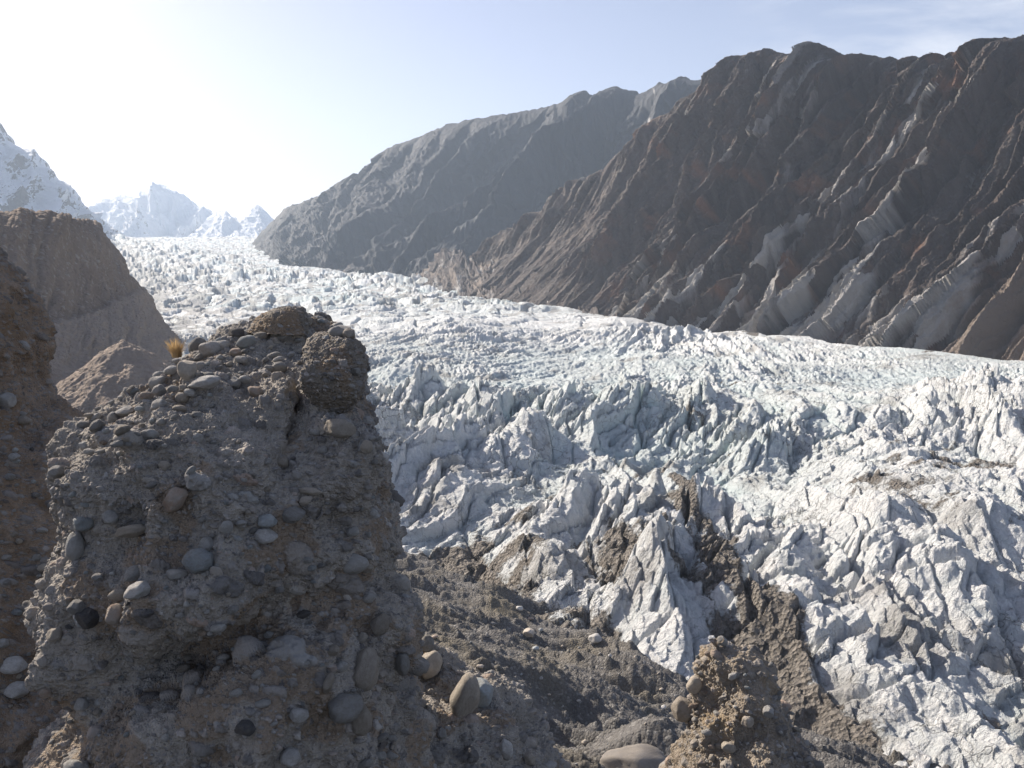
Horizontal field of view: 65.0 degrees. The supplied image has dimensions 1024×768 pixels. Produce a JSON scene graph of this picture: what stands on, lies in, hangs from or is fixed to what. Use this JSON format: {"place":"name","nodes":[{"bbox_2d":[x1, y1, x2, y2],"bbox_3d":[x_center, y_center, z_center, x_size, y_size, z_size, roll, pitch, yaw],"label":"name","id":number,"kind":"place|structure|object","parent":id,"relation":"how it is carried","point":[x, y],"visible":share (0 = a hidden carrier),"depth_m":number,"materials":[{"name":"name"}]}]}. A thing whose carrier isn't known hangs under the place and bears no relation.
{"place":"outdoors","nodes":[
{"label":"outdoors","id":0,"kind":"place"},
{"bbox_2d":[0,123,124,235],"bbox_3d":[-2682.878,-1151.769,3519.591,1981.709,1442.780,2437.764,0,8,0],"label":"snowy slope","id":1,"kind":"structure","parent":0,"point":[29,180],"depth_m":3655.21,"materials":[{"name":"white snow"}]},
{"bbox_2d":[0,207,183,385],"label":"moraine slope","id":2,"kind":"structure","parent":0,"point":[95,295],"depth_m":472.33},
{"bbox_2d":[56,339,174,412],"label":"talus cone","id":3,"kind":"object","parent":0,"point":[105,376],"visible":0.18,"depth_m":316.50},
{"bbox_2d":[88,182,237,237],"bbox_3d":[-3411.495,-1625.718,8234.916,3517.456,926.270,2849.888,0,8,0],"label":"snow mountain","id":4,"kind":"structure","parent":0,"point":[153,209],"depth_m":8259.98,"materials":[{"name":"white snow"}]},
{"bbox_2d":[188,204,273,236],"bbox_3d":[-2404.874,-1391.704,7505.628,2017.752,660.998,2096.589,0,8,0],"label":"sharp snow peak","id":5,"kind":"structure","parent":0,"point":[255,220],"depth_m":7634.90,"materials":[{"name":"white snow"}]},
{"bbox_2d":[252,76,700,276],"bbox_3d":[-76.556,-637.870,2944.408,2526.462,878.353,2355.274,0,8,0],"label":"dark mountain","id":6,"kind":"structure","parent":0,"point":[413,205],"depth_m":2740.26,"materials":[{"name":"grey stone"}]},
{"bbox_2d":[0,0,1023,219],"label":"sky","id":7,"kind":"structure","parent":0,"point":[231,106],"materials":[{"name":"white"}]},
{"bbox_2d":[416,247,620,316],"bbox_3d":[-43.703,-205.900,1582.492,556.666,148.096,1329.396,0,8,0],"label":"rubble hills","id":8,"kind":"structure","parent":0,"point":[447,270],"depth_m":1825.37,"materials":[{"name":"grey stone"}]},
{"bbox_2d":[106,231,1023,767],"bbox_3d":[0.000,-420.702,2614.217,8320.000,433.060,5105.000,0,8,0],"label":"glacier","id":9,"kind":"object","parent":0,"point":[832,533],"visible":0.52,"depth_m":286.22,"materials":[{"name":"white ice"}]},
{"bbox_2d":[395,551,950,767],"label":"debris ground","id":10,"kind":"structure","parent":0,"point":[460,612],"depth_m":128.72,"materials":[{"name":"grey gravel"}]},
{"bbox_2d":[0,245,84,767],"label":"till cliff","id":11,"kind":"structure","parent":10,"relation":"on","point":[28,332],"depth_m":14.41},
{"bbox_2d":[0,392,16,407],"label":"boulder","id":12,"kind":"object","parent":11,"relation":"on","point":[8,400],"visible":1,"depth_m":15.15,"materials":[{"name":"grey stone"}]},
{"bbox_2d":[0,656,27,673],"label":"boulder","id":13,"kind":"object","parent":11,"relation":"on","point":[14,664],"visible":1,"depth_m":13.00,"materials":[{"name":"stone"}]},
{"bbox_2d":[3,681,28,698],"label":"boulder","id":14,"kind":"object","parent":11,"relation":"on","point":[16,689],"visible":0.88,"depth_m":12.87,"materials":[{"name":"stone"}]},
{"bbox_2d":[18,415,31,424],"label":"boulder","id":15,"kind":"object","parent":11,"relation":"on","point":[24,420],"visible":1,"depth_m":15.21,"materials":[{"name":"beige stone"}]},
{"bbox_2d":[22,312,436,767],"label":"till outcrop","id":16,"kind":"object","parent":10,"relation":"on","point":[281,416],"visible":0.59,"depth_m":8.31,"materials":[{"name":"stone"}]},
{"bbox_2d":[39,688,50,698],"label":"boulder","id":17,"kind":"object","parent":16,"relation":"in","point":[44,693],"visible":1,"depth_m":8.12,"materials":[{"name":"stone"}]},
{"bbox_2d":[46,627,61,641],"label":"boulder","id":18,"kind":"object","parent":16,"relation":"in","point":[53,634],"visible":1,"depth_m":8.05,"materials":[{"name":"beige stone"}]},
{"bbox_2d":[47,465,64,477],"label":"boulder","id":19,"kind":"object","parent":16,"relation":"in","point":[56,471],"visible":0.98,"depth_m":8.54,"materials":[{"name":"grey stone"}]},
{"bbox_2d":[65,531,84,561],"bbox_3d":[-4.512,1.687,8.314,0.180,0.330,0.206,-3,9,-22],"label":"boulder","id":20,"kind":"object","parent":16,"relation":"in","point":[74,546],"visible":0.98,"depth_m":8.24,"materials":[{"name":"grey stone"}]},
{"bbox_2d":[66,599,84,614],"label":"boulder","id":21,"kind":"object","parent":16,"relation":"in","point":[75,606],"visible":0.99,"depth_m":7.92,"materials":[{"name":"stone"}]},
{"bbox_2d":[63,759,88,767],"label":"boulder","id":22,"kind":"object","parent":16,"relation":"in","point":[75,763],"visible":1,"depth_m":7.93,"materials":[{"name":"stone"}]},
{"bbox_2d":[73,697,88,710],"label":"boulder","id":23,"kind":"object","parent":16,"relation":"in","point":[81,703],"visible":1,"depth_m":8.19,"materials":[{"name":"stone"}]},
{"bbox_2d":[73,517,93,530],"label":"boulder","id":24,"kind":"object","parent":16,"relation":"in","point":[82,523],"visible":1,"depth_m":8.14,"materials":[{"name":"stone"}]},
{"bbox_2d":[75,607,98,628],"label":"boulder","id":25,"kind":"object","parent":16,"relation":"in","point":[87,618],"visible":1,"depth_m":7.91,"materials":[{"name":"stone"}]},
{"bbox_2d":[89,419,105,432],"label":"boulder","id":26,"kind":"object","parent":16,"relation":"on","point":[96,425],"visible":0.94,"depth_m":8.74,"materials":[{"name":"grey stone"}]},
{"bbox_2d":[102,510,118,524],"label":"boulder","id":27,"kind":"object","parent":16,"relation":"in","point":[110,517],"visible":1,"depth_m":8.07,"materials":[{"name":"stone"}]},
{"bbox_2d":[107,412,118,422],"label":"cobble","id":28,"kind":"object","parent":16,"relation":"on","point":[112,417],"visible":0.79,"depth_m":9.45,"materials":[{"name":"grey stone"}]},
{"bbox_2d":[105,603,122,624],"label":"boulder","id":29,"kind":"object","parent":16,"relation":"in","point":[113,616],"visible":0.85,"depth_m":7.64,"materials":[{"name":"stone"}]},
{"bbox_2d":[107,588,125,600],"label":"boulder","id":30,"kind":"object","parent":16,"relation":"on","point":[117,594],"visible":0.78,"depth_m":7.83,"materials":[{"name":"beige stone"}]},
{"bbox_2d":[114,425,130,435],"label":"boulder","id":31,"kind":"object","parent":16,"relation":"on","point":[121,430],"visible":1,"depth_m":8.16,"materials":[{"name":"beige stone"}]},
{"bbox_2d":[115,405,133,415],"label":"boulder","id":32,"kind":"object","parent":16,"relation":"on","point":[126,410],"visible":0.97,"depth_m":9.45,"materials":[{"name":"stone"}]},
{"bbox_2d":[115,524,145,537],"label":"boulder","id":33,"kind":"object","parent":16,"relation":"in","point":[132,530],"visible":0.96,"depth_m":8.06,"materials":[{"name":"beige stone"}]},
{"bbox_2d":[123,565,139,581],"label":"boulder","id":34,"kind":"object","parent":16,"relation":"in","point":[132,573],"visible":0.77,"depth_m":7.80,"materials":[{"name":"stone"}]},
{"bbox_2d":[123,580,150,599],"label":"boulder","id":35,"kind":"object","parent":16,"relation":"in","point":[137,590],"visible":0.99,"depth_m":7.53,"materials":[{"name":"stone"}]},
{"bbox_2d":[139,391,153,398],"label":"cobble","id":36,"kind":"object","parent":16,"relation":"on","point":[146,395],"visible":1,"depth_m":8.90,"materials":[{"name":"stone"}]},
{"bbox_2d":[140,429,158,439],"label":"boulder","id":37,"kind":"object","parent":16,"relation":"on","point":[147,434],"visible":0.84,"depth_m":8.31,"materials":[{"name":"grey stone"}]},
{"bbox_2d":[148,376,165,388],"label":"boulder","id":38,"kind":"object","parent":16,"relation":"on","point":[154,381],"visible":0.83,"depth_m":10.00,"materials":[{"name":"grey stone"}]},
{"bbox_2d":[151,384,165,395],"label":"boulder","id":39,"kind":"object","parent":16,"relation":"on","point":[159,389],"visible":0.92,"depth_m":9.12,"materials":[{"name":"stone"}]},
{"bbox_2d":[151,398,167,410],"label":"boulder","id":40,"kind":"object","parent":16,"relation":"on","point":[157,403],"visible":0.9,"depth_m":8.77,"materials":[{"name":"grey stone"}]},
{"bbox_2d":[158,461,170,470],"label":"cobble","id":41,"kind":"object","parent":16,"relation":"in","point":[164,465],"visible":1,"depth_m":8.14,"materials":[{"name":"beige stone"}]},
{"bbox_2d":[164,366,176,374],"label":"cobble","id":42,"kind":"object","parent":16,"relation":"on","point":[169,370],"visible":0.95,"depth_m":10.11,"materials":[{"name":"stone"}]},
{"bbox_2d":[162,487,188,511],"bbox_3d":[-3.339,1.146,7.992,0.260,0.252,0.211,7,11,39],"label":"boulder","id":43,"kind":"object","parent":16,"relation":"on","point":[174,499],"visible":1,"depth_m":7.92,"materials":[{"name":"stone"}]},
{"bbox_2d":[163,337,187,357],"bbox_3d":[-4.592,-0.505,10.975,0.372,0.291,0.454,-8,11,-43],"label":"grass tuft","id":44,"kind":"object","parent":16,"relation":"on","point":[175,350],"visible":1,"depth_m":10.96,"materials":[{"name":"beige plant"}]},
{"bbox_2d":[166,569,186,578],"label":"boulder","id":45,"kind":"object","parent":16,"relation":"on","point":[175,573],"visible":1,"depth_m":7.73,"materials":[{"name":"grey stone"}]},
{"bbox_2d":[175,392,188,402],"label":"cobble","id":46,"kind":"object","parent":16,"relation":"on","point":[181,397],"visible":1,"depth_m":9.04,"materials":[{"name":"beige stone"}]},
{"bbox_2d":[176,663,189,672],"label":"cobble","id":47,"kind":"object","parent":16,"relation":"in","point":[183,668],"visible":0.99,"depth_m":8.35,"materials":[{"name":"beige stone"}]},
{"bbox_2d":[177,360,197,380],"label":"boulder","id":48,"kind":"object","parent":16,"relation":"on","point":[187,370],"visible":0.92,"depth_m":9.15,"materials":[{"name":"beige stone"}]},
{"bbox_2d":[181,548,212,573],"bbox_3d":[-3.020,1.714,7.738,0.303,0.257,0.265,10,10,-1],"label":"boulder","id":49,"kind":"object","parent":16,"relation":"in","point":[195,560],"visible":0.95,"depth_m":7.65,"materials":[{"name":"stone"}]},
{"bbox_2d":[188,337,205,351],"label":"boulder","id":50,"kind":"object","parent":16,"relation":"on","point":[195,343],"visible":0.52,"depth_m":11.82,"materials":[{"name":"grey stone"}]},
{"bbox_2d":[187,375,220,389],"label":"boulder","id":51,"kind":"object","parent":16,"relation":"on","point":[206,382],"visible":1,"depth_m":9.01,"materials":[{"name":"stone"}]},
{"bbox_2d":[198,537,212,550],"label":"boulder","id":52,"kind":"object","parent":16,"relation":"on","point":[206,543],"visible":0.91,"depth_m":7.86,"materials":[{"name":"grey stone"}]},
{"bbox_2d":[198,341,220,356],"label":"boulder","id":53,"kind":"object","parent":16,"relation":"on","point":[208,349],"visible":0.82,"depth_m":11.15,"materials":[{"name":"stone"}]},
{"bbox_2d":[210,624,225,632],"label":"cobble","id":54,"kind":"object","parent":16,"relation":"in","point":[217,628],"visible":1,"depth_m":7.59,"materials":[{"name":"stone"}]},
{"bbox_2d":[216,340,230,349],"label":"cobble","id":55,"kind":"object","parent":16,"relation":"on","point":[223,344],"visible":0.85,"depth_m":11.18,"materials":[{"name":"stone"}]},
{"bbox_2d":[219,520,232,533],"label":"boulder","id":56,"kind":"object","parent":16,"relation":"on","point":[225,527],"visible":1,"depth_m":7.91,"materials":[{"name":"grey stone"}]},
{"bbox_2d":[226,377,240,389],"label":"boulder","id":57,"kind":"object","parent":16,"relation":"on","point":[235,382],"visible":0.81,"depth_m":9.40,"materials":[{"name":"grey stone"}]},
{"bbox_2d":[229,688,242,697],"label":"cobble","id":58,"kind":"object","parent":16,"relation":"in","point":[237,692],"visible":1,"depth_m":7.73,"materials":[{"name":"stone"}]},
{"bbox_2d":[228,328,244,336],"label":"boulder","id":59,"kind":"object","parent":16,"relation":"on","point":[237,332],"visible":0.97,"depth_m":11.60,"materials":[{"name":"stone"}]},
{"bbox_2d":[234,720,255,735],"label":"boulder","id":60,"kind":"object","parent":16,"relation":"in","point":[245,727],"visible":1,"depth_m":7.57,"materials":[{"name":"stone"}]},
{"bbox_2d":[236,335,255,347],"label":"boulder","id":61,"kind":"object","parent":16,"relation":"on","point":[245,341],"visible":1,"depth_m":11.15,"materials":[{"name":"stone"}]},
{"bbox_2d":[248,386,262,396],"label":"boulder","id":62,"kind":"object","parent":16,"relation":"on","point":[255,391],"visible":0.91,"depth_m":9.26,"materials":[{"name":"stone"}]},
{"bbox_2d":[255,698,270,707],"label":"cobble","id":63,"kind":"object","parent":16,"relation":"in","point":[265,702],"visible":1,"depth_m":7.76,"materials":[{"name":"grey stone"}]},
{"bbox_2d":[254,528,277,543],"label":"boulder","id":64,"kind":"object","parent":16,"relation":"in","point":[265,535],"visible":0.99,"depth_m":8.14,"materials":[{"name":"stone"}]},
{"bbox_2d":[258,514,277,527],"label":"boulder","id":65,"kind":"object","parent":16,"relation":"in","point":[267,520],"visible":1,"depth_m":8.16,"materials":[{"name":"stone"}]},
{"bbox_2d":[246,305,309,335],"bbox_3d":[-3.422,-0.927,11.835,0.884,0.443,1.096,0,8,0],"label":"till lump","id":66,"kind":"object","parent":16,"relation":"on","point":[287,320],"visible":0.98,"depth_m":11.53,"materials":[{"name":"brown stone"}]},
{"bbox_2d":[272,361,286,371],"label":"cobble","id":67,"kind":"object","parent":16,"relation":"on","point":[279,366],"visible":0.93,"depth_m":10.48,"materials":[{"name":"grey stone"}]},
{"bbox_2d":[277,456,287,466],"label":"cobble","id":68,"kind":"object","parent":16,"relation":"in","point":[282,461],"visible":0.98,"depth_m":8.71,"materials":[{"name":"beige stone"}]},
{"bbox_2d":[280,747,300,767],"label":"boulder","id":69,"kind":"object","parent":16,"relation":"in","point":[290,757],"visible":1,"depth_m":7.78,"materials":[{"name":"stone"}]},
{"bbox_2d":[282,506,305,523],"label":"boulder","id":70,"kind":"object","parent":16,"relation":"in","point":[293,514],"visible":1,"depth_m":8.27,"materials":[{"name":"grey stone"}]},
{"bbox_2d":[289,708,308,722],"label":"boulder","id":71,"kind":"object","parent":16,"relation":"in","point":[298,715],"visible":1,"depth_m":7.83,"materials":[{"name":"stone"}]},
{"bbox_2d":[296,610,310,618],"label":"cobble","id":72,"kind":"object","parent":16,"relation":"in","point":[302,614],"visible":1,"depth_m":8.63,"materials":[{"name":"stone"}]},
{"bbox_2d":[299,496,311,505],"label":"boulder","id":73,"kind":"object","parent":16,"relation":"in","point":[304,500],"visible":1,"depth_m":8.42,"materials":[{"name":"beige stone"}]},
{"bbox_2d":[298,487,321,494],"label":"boulder","id":74,"kind":"object","parent":16,"relation":"in","point":[309,490],"visible":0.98,"depth_m":8.49,"materials":[{"name":"beige stone"}]},
{"bbox_2d":[323,672,334,693],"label":"boulder","id":75,"kind":"object","parent":16,"relation":"in","point":[328,682],"visible":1,"depth_m":8.04,"materials":[{"name":"beige stone"}]},
{"bbox_2d":[328,644,339,655],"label":"boulder","id":76,"kind":"object","parent":16,"relation":"in","point":[334,649],"visible":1,"depth_m":8.30,"materials":[{"name":"beige stone"}]},
{"bbox_2d":[299,331,369,413],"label":"till block","id":77,"kind":"structure","parent":16,"relation":"on","point":[329,381],"depth_m":9.15,"materials":[{"name":"grey stone"}]},
{"bbox_2d":[328,325,350,335],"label":"boulder","id":78,"kind":"object","parent":77,"relation":"on","point":[337,330],"visible":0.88,"depth_m":9.43,"materials":[{"name":"grey stone"}]},
{"bbox_2d":[342,328,354,338],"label":"boulder","id":79,"kind":"object","parent":77,"relation":"on","point":[348,332],"visible":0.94,"depth_m":9.38,"materials":[{"name":"beige stone"}]},
{"bbox_2d":[324,419,355,437],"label":"boulder","id":80,"kind":"object","parent":16,"relation":"on","point":[340,428],"visible":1,"depth_m":8.84,"materials":[{"name":"beige stone"}]},
{"bbox_2d":[335,661,347,671],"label":"cobble","id":81,"kind":"object","parent":16,"relation":"in","point":[342,666],"visible":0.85,"depth_m":8.36,"materials":[{"name":"stone"}]},
{"bbox_2d":[328,693,363,723],"bbox_3d":[-1.706,3.327,8.250,0.356,0.320,0.301,-4,9,-25],"label":"boulder","id":82,"kind":"object","parent":16,"relation":"in","point":[344,708],"visible":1,"depth_m":8.16,"materials":[{"name":"grey stone"}]},
{"bbox_2d":[346,526,358,536],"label":"cobble","id":83,"kind":"object","parent":16,"relation":"in","point":[353,531],"visible":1,"depth_m":8.93,"materials":[{"name":"stone"}]},
{"bbox_2d":[343,553,368,573],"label":"boulder","id":84,"kind":"object","parent":16,"relation":"in","point":[356,564],"visible":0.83,"depth_m":8.82,"materials":[{"name":"grey stone"}]},
{"bbox_2d":[352,704,371,735],"bbox_3d":[-1.586,3.552,8.491,0.233,0.372,0.258,10,15,-4],"label":"boulder","id":85,"kind":"object","parent":16,"relation":"in","point":[362,724],"visible":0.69,"depth_m":8.39,"materials":[{"name":"beige stone"}]},
{"bbox_2d":[353,647,378,690],"bbox_3d":[-1.555,3.032,8.584,0.286,0.438,0.333,10,1,-4],"label":"boulder","id":86,"kind":"object","parent":16,"relation":"in","point":[366,675],"visible":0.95,"depth_m":8.47,"materials":[{"name":"beige stone"}]},
{"bbox_2d":[358,758,373,767],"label":"cobble","id":87,"kind":"object","parent":16,"relation":"in","point":[367,763],"visible":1,"depth_m":8.50,"materials":[{"name":"stone"}]},
{"bbox_2d":[360,440,372,453],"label":"boulder","id":88,"kind":"object","parent":16,"relation":"on","point":[366,446],"visible":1,"depth_m":8.80,"materials":[{"name":"beige stone"}]},
{"bbox_2d":[363,593,375,602],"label":"cobble","id":89,"kind":"object","parent":16,"relation":"in","point":[369,597],"visible":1,"depth_m":9.04,"materials":[{"name":"stone"}]},
{"bbox_2d":[370,613,389,636],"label":"boulder","id":90,"kind":"object","parent":16,"relation":"in","point":[379,624],"visible":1,"depth_m":8.93,"materials":[{"name":"beige stone"}]},
{"bbox_2d":[395,653,409,675],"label":"boulder","id":91,"kind":"object","parent":16,"relation":"in","point":[402,664],"visible":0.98,"depth_m":9.18,"materials":[{"name":"grey stone"}]},
{"bbox_2d":[418,642,570,767],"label":"till shoulder","id":92,"kind":"object","parent":10,"relation":"on","point":[520,723],"visible":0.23,"depth_m":11.31},
{"bbox_2d":[421,635,434,652],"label":"boulder","id":93,"kind":"object","parent":92,"relation":"on","point":[428,646],"visible":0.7,"depth_m":12.19,"materials":[{"name":"grey stone"}]},
{"bbox_2d":[422,650,442,679],"bbox_3d":[-1.232,4.188,11.968,0.371,0.446,0.354,1,8,10],"label":"boulder","id":94,"kind":"object","parent":92,"relation":"on","point":[434,658],"visible":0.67,"depth_m":11.87,"materials":[{"name":"beige stone"}]},
{"bbox_2d":[450,672,479,717],"bbox_3d":[-0.651,4.318,11.130,0.413,0.695,0.461,7,16,-8],"label":"boulder","id":95,"kind":"object","parent":92,"relation":"on","point":[465,697],"visible":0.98,"depth_m":10.95,"materials":[{"name":"beige stone"}]},
{"bbox_2d":[477,677,493,707],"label":"boulder","id":96,"kind":"object","parent":92,"relation":"on","point":[486,690],"visible":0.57,"depth_m":11.39,"materials":[{"name":"stone"}]},
{"bbox_2d":[499,738,512,759],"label":"boulder","id":97,"kind":"object","parent":92,"relation":"on","point":[506,748],"visible":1,"depth_m":10.83,"materials":[{"name":"stone"}]},
{"bbox_2d":[525,751,535,764],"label":"boulder","id":98,"kind":"object","parent":92,"relation":"on","point":[530,758],"visible":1,"depth_m":10.99,"materials":[{"name":"beige stone"}]},
{"bbox_2d":[588,633,601,643],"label":"boulder","id":99,"kind":"object","parent":10,"relation":"on","point":[594,638],"visible":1,"depth_m":163.28,"materials":[{"name":"grey stone"}]},
{"bbox_2d":[599,743,665,767],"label":"boulder","id":100,"kind":"object","parent":10,"relation":"on","point":[641,755],"visible":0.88,"depth_m":77.91,"materials":[{"name":"stone"}]},
{"bbox_2d":[658,638,823,767],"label":"till pinnacle","id":101,"kind":"object","parent":10,"relation":"on","point":[724,707],"visible":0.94,"depth_m":13.32,"materials":[{"name":"beige stone"}]},
{"bbox_2d":[671,696,691,721],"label":"boulder","id":102,"kind":"object","parent":101,"relation":"in","point":[681,710],"visible":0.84,"depth_m":13.98,"materials":[{"name":"beige stone"}]},
{"bbox_2d":[686,675,701,693],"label":"boulder","id":103,"kind":"object","parent":101,"relation":"in","point":[694,684],"visible":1,"depth_m":13.80,"materials":[{"name":"beige stone"}]},
{"bbox_2d":[721,741,735,752],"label":"boulder","id":104,"kind":"object","parent":101,"relation":"in","point":[728,747],"visible":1,"depth_m":12.93,"materials":[{"name":"beige stone"}]},
{"bbox_2d":[741,716,753,727],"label":"boulder","id":105,"kind":"object","parent":101,"relation":"in","point":[747,721],"visible":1,"depth_m":12.87,"materials":[{"name":"beige stone"}]},
{"bbox_2d":[763,705,773,717],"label":"boulder","id":106,"kind":"object","parent":101,"relation":"in","point":[768,711],"visible":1,"depth_m":12.84,"materials":[{"name":"stone"}]},
{"bbox_2d":[464,34,1023,360],"bbox_3d":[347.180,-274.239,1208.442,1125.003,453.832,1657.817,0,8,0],"label":"rock mountain","id":107,"kind":"structure","parent":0,"point":[814,190],"depth_m":957.01,"materials":[{"name":"grey stone"}]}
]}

